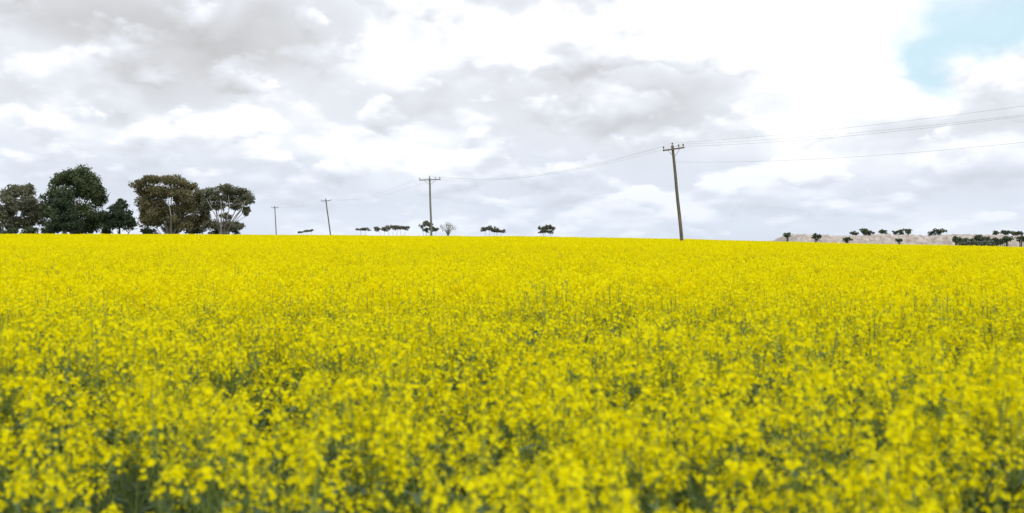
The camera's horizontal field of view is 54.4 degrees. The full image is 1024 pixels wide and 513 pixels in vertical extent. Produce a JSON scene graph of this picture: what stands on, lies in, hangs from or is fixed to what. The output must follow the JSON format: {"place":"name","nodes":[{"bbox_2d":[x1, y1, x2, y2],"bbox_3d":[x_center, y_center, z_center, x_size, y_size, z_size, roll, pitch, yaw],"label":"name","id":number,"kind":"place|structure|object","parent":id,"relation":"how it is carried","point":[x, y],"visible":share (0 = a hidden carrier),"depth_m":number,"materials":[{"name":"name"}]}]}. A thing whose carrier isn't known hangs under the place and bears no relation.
{"place":"outdoors","nodes":[
{"label":"outdoors","id":0,"kind":"place"},
{"bbox_2d":[440,221,455,235],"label":"dead tree","id":1,"kind":"object","parent":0,"point":[447,231],"visible":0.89,"depth_m":329.33,"materials":[{"name":"grey plant"}]},
{"bbox_2d":[0,233,1023,512],"bbox_3d":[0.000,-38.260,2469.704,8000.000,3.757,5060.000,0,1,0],"label":"ground","id":2,"kind":"structure","parent":0,"point":[462,490],"depth_m":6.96,"materials":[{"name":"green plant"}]},
{"bbox_2d":[0,182,46,233],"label":"gum tree","id":3,"kind":"object","parent":2,"relation":"on","point":[27,207],"visible":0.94,"depth_m":184.54,"materials":[{"name":"grey plant"}]},
{"bbox_2d":[42,189,84,233],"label":"pine tree","id":4,"kind":"object","parent":2,"relation":"on","point":[63,220],"visible":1,"depth_m":175.35,"materials":[{"name":"green plant"}]},
{"bbox_2d":[37,163,110,233],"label":"tree","id":5,"kind":"object","parent":2,"relation":"on","point":[88,186],"visible":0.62,"depth_m":182.51,"materials":[{"name":"green plant"}]},
{"bbox_2d":[96,198,138,233],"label":"pine tree","id":6,"kind":"object","parent":2,"relation":"on","point":[118,215],"visible":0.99,"depth_m":180.94,"materials":[{"name":"green plant"}]},
{"bbox_2d":[0,225,240,234],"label":"undergrowth","id":7,"kind":"object","parent":2,"relation":"on","point":[33,230],"visible":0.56,"depth_m":182.50,"materials":[{"name":"green plant"}]},
{"bbox_2d":[128,173,211,233],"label":"eucalyptus tree","id":8,"kind":"object","parent":2,"relation":"on","point":[158,211],"visible":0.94,"depth_m":178.72,"materials":[{"name":"green plant"}]},
{"bbox_2d":[196,183,255,234],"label":"eucalyptus tree","id":9,"kind":"object","parent":2,"relation":"on","point":[237,198],"visible":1,"depth_m":177.25,"materials":[{"name":"grey plant"}]},
{"bbox_2d":[271,206,278,234],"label":"utility pole","id":10,"kind":"object","parent":2,"relation":"on","point":[274,207],"visible":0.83,"depth_m":309.73,"materials":[{"name":"metal"}]},
{"bbox_2d":[301,106,1021,206],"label":"power line wires","id":11,"kind":"object","parent":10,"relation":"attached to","point":[766,142],"visible":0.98,"depth_m":76.22,"materials":[{"name":"metal"}]},
{"bbox_2d":[323,198,330,234],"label":"utility pole","id":12,"kind":"object","parent":2,"relation":"on","point":[327,215],"visible":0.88,"depth_m":243.76,"materials":[{"name":"metal"}]},
{"bbox_2d":[355,227,370,231],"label":"eucalyptus tree","id":13,"kind":"object","parent":2,"relation":"on","point":[363,229],"visible":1,"depth_m":329.42,"materials":[{"name":"green plant"}]},
{"bbox_2d":[373,226,387,233],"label":"eucalyptus tree","id":14,"kind":"object","parent":2,"relation":"on","point":[376,228],"visible":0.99,"depth_m":329.73,"materials":[{"name":"green plant"}]},
{"bbox_2d":[385,225,398,234],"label":"eucalyptus tree","id":15,"kind":"object","parent":2,"relation":"on","point":[392,227],"visible":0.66,"depth_m":335.89,"materials":[{"name":"green plant"}]},
{"bbox_2d":[396,225,409,231],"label":"eucalyptus tree","id":16,"kind":"object","parent":2,"relation":"on","point":[406,228],"visible":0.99,"depth_m":329.12,"materials":[{"name":"green plant"}]},
{"bbox_2d":[418,220,433,234],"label":"eucalyptus tree","id":17,"kind":"object","parent":2,"relation":"on","point":[426,223],"visible":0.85,"depth_m":330.04,"materials":[{"name":"green plant"}]},
{"bbox_2d":[419,176,440,235],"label":"utility pole","id":18,"kind":"object","parent":2,"relation":"on","point":[429,179],"visible":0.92,"depth_m":144.78,"materials":[{"name":"metal"}]},
{"bbox_2d":[422,226,439,234],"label":"eucalyptus tree","id":19,"kind":"object","parent":2,"relation":"on","point":[434,229],"visible":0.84,"depth_m":329.74,"materials":[{"name":"green plant"}]},
{"bbox_2d":[480,226,498,235],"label":"eucalyptus tree","id":20,"kind":"object","parent":2,"relation":"on","point":[488,228],"visible":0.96,"depth_m":309.12,"materials":[{"name":"green plant"}]},
{"bbox_2d":[492,229,505,232],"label":"eucalyptus tree","id":21,"kind":"object","parent":2,"relation":"on","point":[500,231],"visible":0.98,"depth_m":309.33,"materials":[{"name":"green plant"}]},
{"bbox_2d":[538,229,553,233],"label":"eucalyptus tree","id":22,"kind":"object","parent":2,"relation":"on","point":[546,231],"visible":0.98,"depth_m":299.63,"materials":[{"name":"green plant"}]},
{"bbox_2d":[538,225,555,236],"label":"eucalyptus tree","id":23,"kind":"object","parent":2,"relation":"on","point":[549,227],"visible":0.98,"depth_m":299.77,"materials":[{"name":"green plant"}]},
{"bbox_2d":[663,143,684,240],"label":"utility pole","id":24,"kind":"object","parent":2,"relation":"on","point":[677,195],"visible":0.92,"depth_m":89.81,"materials":[{"name":"metal"}]},
{"bbox_2d":[783,232,790,240],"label":"shrub","id":25,"kind":"object","parent":2,"relation":"on","point":[787,235],"visible":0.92,"depth_m":195.64,"materials":[{"name":"green plant"}]},
{"bbox_2d":[811,233,821,241],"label":"shrub","id":26,"kind":"object","parent":2,"relation":"on","point":[815,236],"visible":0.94,"depth_m":189.57,"materials":[{"name":"green plant"}]},
{"bbox_2d":[842,237,852,242],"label":"shrub","id":27,"kind":"object","parent":2,"relation":"on","point":[847,239],"visible":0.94,"depth_m":187.62,"materials":[{"name":"green plant"}]},
{"bbox_2d":[850,228,874,234],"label":"shrub","id":28,"kind":"object","parent":2,"relation":"on","point":[865,231],"visible":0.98,"depth_m":203.56,"materials":[{"name":"green plant"}]},
{"bbox_2d":[878,229,899,234],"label":"shrub","id":29,"kind":"object","parent":2,"relation":"on","point":[881,231],"visible":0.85,"depth_m":203.70,"materials":[{"name":"green plant"}]},
{"bbox_2d":[898,228,912,234],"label":"shrub","id":30,"kind":"object","parent":2,"relation":"on","point":[901,232],"visible":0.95,"depth_m":203.79,"materials":[{"name":"green plant"}]},
{"bbox_2d":[928,228,946,235],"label":"shrub","id":31,"kind":"object","parent":2,"relation":"on","point":[937,231],"visible":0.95,"depth_m":203.70,"materials":[{"name":"green plant"}]},
{"bbox_2d":[958,239,1005,245],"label":"shrub","id":32,"kind":"object","parent":2,"relation":"on","point":[989,242],"visible":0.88,"depth_m":184.16,"materials":[{"name":"green plant"}]},
{"bbox_2d":[952,234,1014,246],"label":"shrub","id":33,"kind":"object","parent":2,"relation":"on","point":[956,240],"visible":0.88,"depth_m":185.51,"materials":[{"name":"green plant"}]},
{"bbox_2d":[992,230,1023,235],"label":"shrub","id":34,"kind":"object","parent":2,"relation":"on","point":[1007,232],"visible":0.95,"depth_m":203.47,"materials":[{"name":"green plant"}]},
{"bbox_2d":[1015,235,1023,246],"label":"shrub","id":35,"kind":"object","parent":2,"relation":"on","point":[1020,239],"visible":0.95,"depth_m":183.59,"materials":[{"name":"green plant"}]},
{"bbox_2d":[0,0,1023,240],"label":"sky","id":36,"kind":"structure","parent":0,"point":[293,104],"materials":[{"name":"white"}]},
{"bbox_2d":[772,233,1023,246],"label":"gravel embankment","id":37,"kind":"structure","parent":0,"point":[888,238],"depth_m":197.21,"materials":[{"name":"grey gravel"}]}
]}

